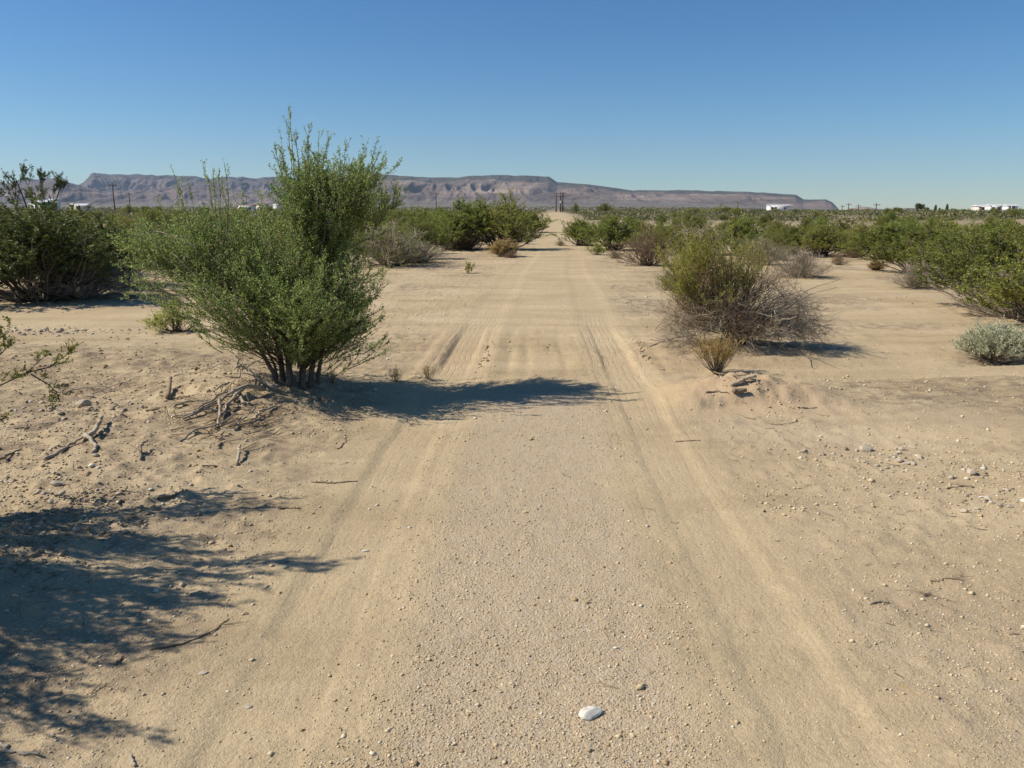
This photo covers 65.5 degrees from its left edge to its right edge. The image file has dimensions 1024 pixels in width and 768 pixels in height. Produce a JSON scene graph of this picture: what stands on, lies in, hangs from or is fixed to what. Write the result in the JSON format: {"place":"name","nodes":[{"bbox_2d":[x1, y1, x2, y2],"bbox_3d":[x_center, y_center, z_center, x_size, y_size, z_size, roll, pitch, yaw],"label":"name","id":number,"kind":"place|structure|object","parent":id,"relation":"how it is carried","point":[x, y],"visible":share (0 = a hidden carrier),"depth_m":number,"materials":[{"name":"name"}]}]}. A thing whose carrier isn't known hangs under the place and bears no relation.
{"place":"outdoors","nodes":[
{"label":"outdoors","id":0,"kind":"place"},
{"bbox_2d":[2,325,155,335],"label":"gravel","id":1,"kind":"structure","parent":0,"point":[40,330],"depth_m":11.29,"materials":[{"name":"beige gravel"}]},
{"bbox_2d":[0,178,284,205],"bbox_3d":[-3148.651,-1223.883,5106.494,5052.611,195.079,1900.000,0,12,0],"label":"foothills","id":2,"kind":"structure","parent":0,"point":[72,193],"depth_m":4668.41,"materials":[{"name":"stone"}]},
{"bbox_2d":[0,173,344,194],"bbox_3d":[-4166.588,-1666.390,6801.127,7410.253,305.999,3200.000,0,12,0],"label":"hills","id":3,"kind":"structure","parent":0,"point":[123,182],"depth_m":6494.35,"materials":[{"name":"stone"}]},
{"bbox_2d":[0,205,1023,767],"bbox_3d":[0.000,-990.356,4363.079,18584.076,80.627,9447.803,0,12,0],"label":"ground","id":4,"kind":"structure","parent":0,"point":[568,305],"depth_m":4.14,"materials":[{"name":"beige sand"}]},
{"bbox_2d":[0,757,32,767],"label":"stick","id":5,"kind":"object","parent":4,"relation":"on","point":[9,762],"visible":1,"depth_m":2.43,"materials":[{"name":"brown wood"}]},
{"bbox_2d":[0,742,39,754],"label":"stick","id":6,"kind":"object","parent":4,"relation":"on","point":[4,747],"visible":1,"depth_m":2.48,"materials":[{"name":"brown wood"}]},
{"bbox_2d":[0,159,67,229],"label":"mesquite tree","id":7,"kind":"object","parent":4,"relation":"on","point":[60,182],"visible":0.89,"depth_m":16.45,"materials":[{"name":"green plant"}]},
{"bbox_2d":[0,316,80,422],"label":"creosote bush","id":8,"kind":"object","parent":4,"relation":"on","point":[70,348],"visible":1,"depth_m":4.49,"materials":[{"name":"green plant"}]},
{"bbox_2d":[0,186,125,302],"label":"creosote bush","id":9,"kind":"object","parent":4,"relation":"on","point":[48,243],"visible":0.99,"depth_m":14.61,"materials":[{"name":"green plant"}]},
{"bbox_2d":[43,436,82,460],"bbox_3d":[-3.003,0.426,5.353,0.054,0.038,0.490,0,12,0],"label":"stick","id":10,"kind":"object","parent":4,"relation":"on","point":[47,457],"visible":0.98,"depth_m":5.30,"materials":[{"name":"brown wood"}]},
{"bbox_2d":[67,203,92,210],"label":"shed","id":11,"kind":"structure","parent":4,"relation":"on","point":[82,206],"depth_m":193.94,"materials":[{"name":"beige metal"}]},
{"bbox_2d":[75,399,91,405],"bbox_3d":[-3.527,0.160,6.553,0.122,0.070,0.084,-7,14,-28],"label":"stone","id":12,"kind":"object","parent":4,"relation":"on","point":[83,402],"visible":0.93,"depth_m":6.53,"materials":[{"name":"beige stone"}]},
{"bbox_2d":[0,254,170,310],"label":"dead shrub","id":13,"kind":"object","parent":4,"relation":"on","point":[85,291],"visible":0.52,"depth_m":15.38,"materials":[{"name":"grey plant"}]},
{"bbox_2d":[39,201,140,271],"bbox_3d":[-11.418,-3.760,20.796,3.074,2.054,3.044,1,12,4],"label":"creosote bush","id":14,"kind":"object","parent":4,"relation":"on","point":[70,205],"visible":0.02,"depth_m":20.79,"materials":[{"name":"green plant"}]},
{"bbox_2d":[83,433,97,452],"bbox_3d":[-2.866,0.399,5.425,0.058,0.048,0.436,-8,15,-33],"label":"stick","id":15,"kind":"object","parent":4,"relation":"on","point":[91,440],"visible":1,"depth_m":5.41,"materials":[{"name":"brown wood"}]},
{"bbox_2d":[83,414,103,439],"bbox_3d":[-3.034,0.298,5.829,0.081,0.067,0.614,-4,13,-16],"label":"stick","id":16,"kind":"object","parent":4,"relation":"on","point":[96,426],"visible":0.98,"depth_m":5.67,"materials":[{"name":"brown wood"}]},
{"bbox_2d":[68,210,163,285],"bbox_3d":[-9.142,-3.037,17.958,2.846,1.736,2.748,-8,14,-31],"label":"creosote bush","id":17,"kind":"object","parent":4,"relation":"on","point":[100,227],"visible":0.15,"depth_m":17.74,"materials":[{"name":"green plant"}]},
{"bbox_2d":[104,209,145,228],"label":"desert shrub","id":18,"kind":"object","parent":4,"relation":"on","point":[126,218],"visible":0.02,"depth_m":24.96,"materials":[{"name":"green plant"}]},
{"bbox_2d":[100,212,153,231],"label":"desert shrub","id":19,"kind":"object","parent":4,"relation":"on","point":[133,216],"visible":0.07,"depth_m":32.61,"materials":[{"name":"green plant"}]},
{"bbox_2d":[103,249,151,286],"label":"half dead shrub","id":20,"kind":"object","parent":4,"relation":"on","point":[120,271],"visible":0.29,"depth_m":17.77,"materials":[{"name":"green plant"}]},
{"bbox_2d":[7,376,248,419],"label":"gravel","id":21,"kind":"structure","parent":4,"relation":"on","point":[94,409],"depth_m":6.44,"materials":[{"name":"beige gravel"}]},
{"bbox_2d":[97,213,187,264],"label":"creosote bush","id":22,"kind":"object","parent":4,"relation":"on","point":[130,222],"visible":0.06,"depth_m":23.74,"materials":[{"name":"green plant"}]},
{"bbox_2d":[137,209,162,224],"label":"creosote bush","id":23,"kind":"object","parent":4,"relation":"on","point":[153,215],"visible":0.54,"depth_m":76.43,"materials":[{"name":"green plant"}]},
{"bbox_2d":[2,442,317,563],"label":"gravel","id":24,"kind":"structure","parent":4,"relation":"on","point":[113,497],"depth_m":4.55,"materials":[{"name":"beige gravel"}]},
{"bbox_2d":[165,376,171,398],"bbox_3d":[-2.943,0.030,6.826,0.043,0.121,0.415,-4,13,-19],"label":"dead stump","id":25,"kind":"object","parent":4,"relation":"on","point":[168,392],"visible":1,"depth_m":6.81,"materials":[{"name":"brown wood"}]},
{"bbox_2d":[136,299,207,332],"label":"shrub","id":26,"kind":"object","parent":4,"relation":"on","point":[167,319],"visible":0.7,"depth_m":11.31,"materials":[{"name":"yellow plant"}]},
{"bbox_2d":[0,336,354,609],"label":"clods","id":27,"kind":"object","parent":4,"relation":"on","point":[52,537],"visible":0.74,"depth_m":4.46,"materials":[{"name":"beige soil"}]},
{"bbox_2d":[150,618,255,649],"bbox_3d":[-1.238,0.999,3.183,0.404,0.039,0.092,-10,16,-39],"label":"stick","id":28,"kind":"object","parent":4,"relation":"on","point":[167,646],"visible":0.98,"depth_m":3.11,"materials":[{"name":"brown wood"}]},
{"bbox_2d":[160,213,258,256],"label":"creosote bush","id":29,"kind":"object","parent":4,"relation":"on","point":[225,220],"visible":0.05,"depth_m":30.78,"materials":[{"name":"green plant"}]},
{"bbox_2d":[158,342,289,449],"bbox_3d":[-2.353,0.000,6.452,0.994,0.528,2.254,-7,14,-28],"label":"dead branch tangle","id":30,"kind":"object","parent":4,"relation":"on","point":[219,400],"visible":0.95,"depth_m":6.33,"materials":[{"name":"brown wood"}]},
{"bbox_2d":[106,105,406,389],"bbox_3d":[-2.290,-1.118,6.973,2.700,2.551,2.014,0,12,0],"label":"bush","id":31,"kind":"object","parent":4,"relation":"on","point":[297,318],"visible":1,"depth_m":6.78,"materials":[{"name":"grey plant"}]},
{"bbox_2d":[218,207,299,257],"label":"creosote bush","id":32,"kind":"object","parent":4,"relation":"on","point":[279,217],"visible":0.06,"depth_m":31.90,"materials":[{"name":"green plant"}]},
{"bbox_2d":[262,218,301,260],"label":"desert shrub","id":33,"kind":"object","parent":4,"relation":"on","point":[281,228],"visible":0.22,"depth_m":27.75,"materials":[{"name":"green plant"}]},
{"bbox_2d":[351,217,400,252],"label":"creosote bush","id":34,"kind":"object","parent":4,"relation":"on","point":[371,225],"visible":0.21,"depth_m":34.36,"materials":[{"name":"green plant"}]},
{"bbox_2d":[348,216,441,268],"bbox_3d":[-3.846,-4.586,25.936,3.696,1.807,5.089,3,13,11],"label":"half dead shrub","id":35,"kind":"object","parent":4,"relation":"on","point":[398,256],"visible":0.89,"depth_m":25.27,"materials":[{"name":"grey plant"}]},
{"bbox_2d":[382,213,407,238],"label":"creosote bush","id":36,"kind":"object","parent":4,"relation":"on","point":[389,218],"visible":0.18,"depth_m":43.79,"materials":[{"name":"green plant"}]},
{"bbox_2d":[388,364,405,381],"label":"dry sprig","id":37,"kind":"object","parent":4,"relation":"on","point":[395,374],"visible":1,"depth_m":7.74,"materials":[{"name":"plant"}]},
{"bbox_2d":[376,241,454,263],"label":"dead shrub","id":38,"kind":"object","parent":4,"relation":"on","point":[430,257],"visible":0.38,"depth_m":27.18,"materials":[{"name":"plant"}]},
{"bbox_2d":[397,204,446,233],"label":"creosote bush","id":39,"kind":"object","parent":4,"relation":"on","point":[429,216],"visible":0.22,"depth_m":44.05,"materials":[{"name":"green plant"}]},
{"bbox_2d":[389,209,460,258],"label":"desert shrub","id":40,"kind":"object","parent":4,"relation":"on","point":[425,228],"visible":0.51,"depth_m":29.77,"materials":[{"name":"green plant"}]},
{"bbox_2d":[413,360,437,379],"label":"dry sprig","id":41,"kind":"object","parent":4,"relation":"on","point":[425,370],"visible":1,"depth_m":7.99,"materials":[{"name":"plant"}]},
{"bbox_2d":[430,213,480,249],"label":"creosote bush","id":42,"kind":"object","parent":4,"relation":"on","point":[452,225],"visible":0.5,"depth_m":37.56,"materials":[{"name":"green plant"}]},
{"bbox_2d":[434,227,489,250],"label":"dry shrub","id":43,"kind":"object","parent":4,"relation":"on","point":[465,245],"visible":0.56,"depth_m":37.63,"materials":[{"name":"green plant"}]},
{"bbox_2d":[433,195,501,249],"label":"creosote bush","id":44,"kind":"object","parent":4,"relation":"on","point":[460,207],"visible":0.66,"depth_m":37.70,"materials":[{"name":"green plant"}]},
{"bbox_2d":[454,194,500,241],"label":"desert shrub","id":45,"kind":"object","parent":4,"relation":"on","point":[481,210],"visible":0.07,"depth_m":47.16,"materials":[{"name":"green plant"}]},
{"bbox_2d":[483,238,523,256],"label":"dry grass tuft","id":46,"kind":"object","parent":4,"relation":"on","point":[504,246],"visible":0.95,"depth_m":31.54,"materials":[{"name":"plant"}]},
{"bbox_2d":[455,186,559,247],"bbox_3d":[-0.636,-7.860,37.869,5.503,3.102,3.597,3,13,12],"label":"desert shrub","id":47,"kind":"object","parent":4,"relation":"on","point":[505,223],"visible":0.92,"depth_m":37.52,"materials":[{"name":"green plant"}]},
{"bbox_2d":[0,206,1023,221],"bbox_3d":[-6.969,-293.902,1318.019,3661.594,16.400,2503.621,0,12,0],"label":"scrub","id":48,"kind":"object","parent":4,"relation":"on","point":[639,213],"visible":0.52,"depth_m":118.75,"materials":[{"name":"green plant"}]},
{"bbox_2d":[0,299,1023,708],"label":"twig litter","id":49,"kind":"object","parent":4,"relation":"on","point":[416,457],"visible":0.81,"depth_m":4.53,"materials":[{"name":"brown wood"}]},
{"bbox_2d":[522,210,550,232],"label":"creosote bush","id":50,"kind":"object","parent":4,"relation":"on","point":[534,218],"visible":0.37,"depth_m":61.57,"materials":[{"name":"green plant"}]},
{"bbox_2d":[474,339,664,372],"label":"clods","id":51,"kind":"object","parent":4,"relation":"on","point":[642,355],"visible":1,"depth_m":9.38,"materials":[{"name":"beige soil"}]},
{"bbox_2d":[553,216,604,245],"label":"creosote bush","id":52,"kind":"object","parent":4,"relation":"on","point":[573,232],"visible":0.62,"depth_m":41.92,"materials":[{"name":"green plant"}]},
{"bbox_2d":[578,706,602,720],"bbox_3d":[0.263,1.104,2.669,0.088,0.036,0.057,-4,13,-20],"label":"stone","id":53,"kind":"object","parent":4,"relation":"on","point":[589,713],"visible":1,"depth_m":2.65,"materials":[{"name":"white stone"}]},
{"bbox_2d":[584,242,608,254],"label":"shrub","id":54,"kind":"object","parent":4,"relation":"on","point":[597,250],"visible":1,"depth_m":33.05,"materials":[{"name":"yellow plant"}]},
{"bbox_2d":[595,202,614,210],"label":"creosote bush","id":55,"kind":"object","parent":4,"relation":"on","point":[603,207],"visible":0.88,"depth_m":185.16,"materials":[{"name":"green plant"}]},
{"bbox_2d":[570,214,647,250],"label":"creosote bush","id":56,"kind":"object","parent":4,"relation":"on","point":[623,228],"visible":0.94,"depth_m":37.13,"materials":[{"name":"green plant"}]},
{"bbox_2d":[606,220,678,266],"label":"dry shrub","id":57,"kind":"object","parent":4,"relation":"on","point":[648,249],"visible":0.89,"depth_m":25.49,"materials":[{"name":"brown plant"}]},
{"bbox_2d":[614,219,672,246],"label":"creosote bush","id":58,"kind":"object","parent":4,"relation":"on","point":[639,224],"visible":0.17,"depth_m":40.40,"materials":[{"name":"green plant"}]},
{"bbox_2d":[640,221,672,253],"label":"desert shrub","id":59,"kind":"object","parent":4,"relation":"on","point":[666,228],"visible":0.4,"depth_m":34.78,"materials":[{"name":"green plant"}]},
{"bbox_2d":[645,270,675,290],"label":"half dead shrub","id":60,"kind":"object","parent":4,"relation":"on","point":[664,276],"visible":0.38,"depth_m":17.08,"materials":[{"name":"green plant"}]},
{"bbox_2d":[648,208,714,238],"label":"desert shrub","id":61,"kind":"object","parent":4,"relation":"on","point":[673,220],"visible":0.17,"depth_m":40.53,"materials":[{"name":"green plant"}]},
{"bbox_2d":[640,210,730,249],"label":"creosote bush","id":62,"kind":"object","parent":4,"relation":"on","point":[700,220],"visible":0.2,"depth_m":33.34,"materials":[{"name":"green plant"}]},
{"bbox_2d":[665,219,712,259],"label":"desert shrub","id":63,"kind":"object","parent":4,"relation":"on","point":[678,239],"visible":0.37,"depth_m":26.54,"materials":[{"name":"green plant"}]},
{"bbox_2d":[688,331,745,373],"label":"broom plant","id":64,"kind":"object","parent":4,"relation":"on","point":[724,353],"visible":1,"depth_m":8.21,"materials":[{"name":"plant"}]},
{"bbox_2d":[700,205,747,212],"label":"desert shrub","id":65,"kind":"object","parent":4,"relation":"on","point":[725,208],"visible":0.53,"depth_m":136.48,"materials":[{"name":"green plant"}]},
{"bbox_2d":[709,214,771,251],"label":"creosote bush","id":66,"kind":"object","parent":4,"relation":"on","point":[741,227],"visible":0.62,"depth_m":35.02,"materials":[{"name":"green plant"}]},
{"bbox_2d":[633,208,850,353],"bbox_3d":[2.738,-1.166,9.254,2.471,1.826,1.720,-2,12,-10],"label":"half dead bush","id":67,"kind":"object","parent":4,"relation":"on","point":[710,307],"visible":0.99,"depth_m":9.35,"materials":[{"name":"yellow plant"}]},
{"bbox_2d":[730,375,756,385],"bbox_3d":[2.035,-0.029,6.999,0.250,0.090,0.054,-2,12,-7],"label":"stick","id":68,"kind":"object","parent":4,"relation":"on","point":[741,380],"visible":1,"depth_m":6.98,"materials":[{"name":"brown wood"}]},
{"bbox_2d":[729,230,779,258],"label":"creosote bush","id":69,"kind":"object","parent":4,"relation":"on","point":[751,235],"visible":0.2,"depth_m":28.03,"materials":[{"name":"green plant"}]},
{"bbox_2d":[728,232,794,264],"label":"half dead shrub","id":70,"kind":"object","parent":4,"relation":"on","point":[772,249],"visible":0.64,"depth_m":25.17,"materials":[{"name":"green plant"}]},
{"bbox_2d":[754,215,771,227],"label":"creosote bush","id":71,"kind":"object","parent":4,"relation":"on","point":[763,219],"visible":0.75,"depth_m":73.76,"materials":[{"name":"green plant"}]},
{"bbox_2d":[754,220,796,237],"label":"creosote bush","id":72,"kind":"object","parent":4,"relation":"on","point":[772,226],"visible":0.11,"depth_m":41.28,"materials":[{"name":"green plant"}]},
{"bbox_2d":[766,205,789,210],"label":"mobile home","id":73,"kind":"object","parent":4,"relation":"on","point":[780,207],"visible":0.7,"depth_m":290.93,"materials":[{"name":"white metal"}]},
{"bbox_2d":[761,228,800,258],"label":"desert shrub","id":74,"kind":"object","parent":4,"relation":"on","point":[779,239],"visible":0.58,"depth_m":29.01,"materials":[{"name":"green plant"}]},
{"bbox_2d":[772,223,810,254],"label":"creosote bush","id":75,"kind":"object","parent":4,"relation":"on","point":[791,231],"visible":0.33,"depth_m":33.14,"materials":[{"name":"green plant"}]},
{"bbox_2d":[771,221,811,253],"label":"creosote bush","id":76,"kind":"object","parent":4,"relation":"on","point":[785,227],"visible":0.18,"depth_m":33.07,"materials":[{"name":"green plant"}]},
{"bbox_2d":[764,244,843,278],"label":"dead shrub","id":77,"kind":"object","parent":4,"relation":"on","point":[801,263],"visible":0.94,"depth_m":20.49,"materials":[{"name":"grey plant"}]},
{"bbox_2d":[790,220,849,256],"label":"desert shrub","id":78,"kind":"object","parent":4,"relation":"on","point":[818,242],"visible":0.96,"depth_m":31.81,"materials":[{"name":"green plant"}]},
{"bbox_2d":[830,253,851,264],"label":"dry shrub","id":79,"kind":"object","parent":4,"relation":"on","point":[836,258],"visible":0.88,"depth_m":25.04,"materials":[{"name":"brown plant"}]},
{"bbox_2d":[817,217,868,248],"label":"creosote bush","id":80,"kind":"object","parent":4,"relation":"on","point":[843,225],"visible":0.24,"depth_m":37.41,"materials":[{"name":"green plant"}]},
{"bbox_2d":[835,215,876,252],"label":"desert shrub","id":81,"kind":"object","parent":4,"relation":"on","point":[863,228],"visible":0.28,"depth_m":33.41,"materials":[{"name":"green plant"}]},
{"bbox_2d":[859,444,872,451],"bbox_3d":[2.504,0.461,5.627,0.095,0.062,0.072,-4,13,-17],"label":"stone","id":82,"kind":"object","parent":4,"relation":"on","point":[865,448],"visible":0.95,"depth_m":5.61,"materials":[{"name":"beige stone"}]},
{"bbox_2d":[834,220,908,259],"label":"creosote bush","id":83,"kind":"object","parent":4,"relation":"on","point":[891,236],"visible":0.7,"depth_m":29.22,"materials":[{"name":"green plant"}]},
{"bbox_2d":[867,261,888,269],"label":"dry grass tuft","id":84,"kind":"object","parent":4,"relation":"on","point":[875,266],"visible":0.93,"depth_m":22.84,"materials":[{"name":"plant"}]},
{"bbox_2d":[737,433,1023,490],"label":"gravel","id":85,"kind":"structure","parent":4,"relation":"on","point":[952,476],"depth_m":5.44,"materials":[{"name":"beige gravel"}]},
{"bbox_2d":[870,216,891,226],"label":"creosote bush","id":86,"kind":"object","parent":4,"relation":"on","point":[881,221],"visible":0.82,"depth_m":73.85,"materials":[{"name":"green plant"}]},
{"bbox_2d":[882,211,900,221],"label":"creosote bush","id":87,"kind":"object","parent":4,"relation":"on","point":[891,215],"visible":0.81,"depth_m":95.67,"materials":[{"name":"green plant"}]},
{"bbox_2d":[874,216,935,252],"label":"creosote bush","id":88,"kind":"object","parent":4,"relation":"on","point":[908,223],"visible":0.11,"depth_m":32.44,"materials":[{"name":"green plant"}]},
{"bbox_2d":[858,217,956,274],"bbox_3d":[11.226,-3.713,21.547,2.767,1.605,3.174,-3,13,-12],"label":"creosote bush","id":89,"kind":"object","parent":4,"relation":"on","point":[915,233],"visible":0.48,"depth_m":21.80,"materials":[{"name":"green plant"}]},
{"bbox_2d":[886,258,941,288],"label":"dead shrub","id":90,"kind":"object","parent":4,"relation":"on","point":[911,279],"visible":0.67,"depth_m":17.57,"materials":[{"name":"plant"}]},
{"bbox_2d":[893,226,963,262],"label":"creosote bush","id":91,"kind":"object","parent":4,"relation":"on","point":[900,235],"visible":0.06,"depth_m":25.80,"materials":[{"name":"green plant"}]},
{"bbox_2d":[848,476,1023,516],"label":"gravel","id":92,"kind":"structure","parent":4,"relation":"on","point":[984,500],"depth_m":4.66,"materials":[{"name":"beige gravel"}]},
{"bbox_2d":[917,216,971,229],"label":"desert shrub","id":93,"kind":"object","parent":4,"relation":"on","point":[946,223],"visible":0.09,"depth_m":36.36,"materials":[{"name":"green plant"}]},
{"bbox_2d":[887,219,1019,284],"bbox_3d":[10.513,-3.025,18.466,2.563,1.565,3.121,-3,13,-15],"label":"creosote bush","id":94,"kind":"object","parent":4,"relation":"on","point":[951,241],"visible":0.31,"depth_m":18.16,"materials":[{"name":"green plant"}]},
{"bbox_2d":[899,222,1023,309],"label":"creosote bush","id":95,"kind":"object","parent":4,"relation":"on","point":[980,256],"visible":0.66,"depth_m":13.64,"materials":[{"name":"green plant"}]},
{"bbox_2d":[928,260,1023,318],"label":"dead shrub","id":96,"kind":"object","parent":4,"relation":"on","point":[1012,312],"visible":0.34,"depth_m":12.59,"materials":[{"name":"grey plant"}]},
{"bbox_2d":[942,217,1023,245],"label":"creosote bush","id":97,"kind":"object","parent":4,"relation":"on","point":[993,224],"visible":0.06,"depth_m":30.46,"materials":[{"name":"green plant"}]},
{"bbox_2d":[947,237,1023,321],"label":"creosote bush","id":98,"kind":"object","parent":4,"relation":"on","point":[1007,291],"visible":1,"depth_m":11.19,"materials":[{"name":"green plant"}]},
{"bbox_2d":[949,313,1023,364],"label":"brittle bush","id":99,"kind":"object","parent":4,"relation":"on","point":[999,344],"visible":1,"depth_m":8.85,"materials":[{"name":"green plant"}]},
{"bbox_2d":[984,204,1002,209],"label":"mobile home","id":100,"kind":"object","parent":4,"relation":"on","point":[991,206],"visible":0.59,"depth_m":247.55,"materials":[{"name":"white metal"}]},
{"bbox_2d":[981,216,1023,247],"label":"creosote bush","id":101,"kind":"object","parent":4,"relation":"on","point":[1015,226],"visible":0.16,"depth_m":26.63,"materials":[{"name":"green plant"}]},
{"bbox_2d":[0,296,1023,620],"bbox_3d":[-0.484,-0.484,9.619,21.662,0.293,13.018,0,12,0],"label":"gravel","id":102,"kind":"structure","parent":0,"point":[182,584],"depth_m":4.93,"materials":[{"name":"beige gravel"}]},
{"bbox_2d":[0,0,1023,209],"label":"sky","id":103,"kind":"structure","parent":0,"point":[865,103],"materials":[{"name":"blue"}]},
{"bbox_2d":[368,174,838,209],"bbox_3d":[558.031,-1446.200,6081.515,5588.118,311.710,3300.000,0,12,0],"label":"mesa","id":104,"kind":"structure","parent":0,"point":[536,190],"depth_m":5358.61,"materials":[{"name":"stone"}]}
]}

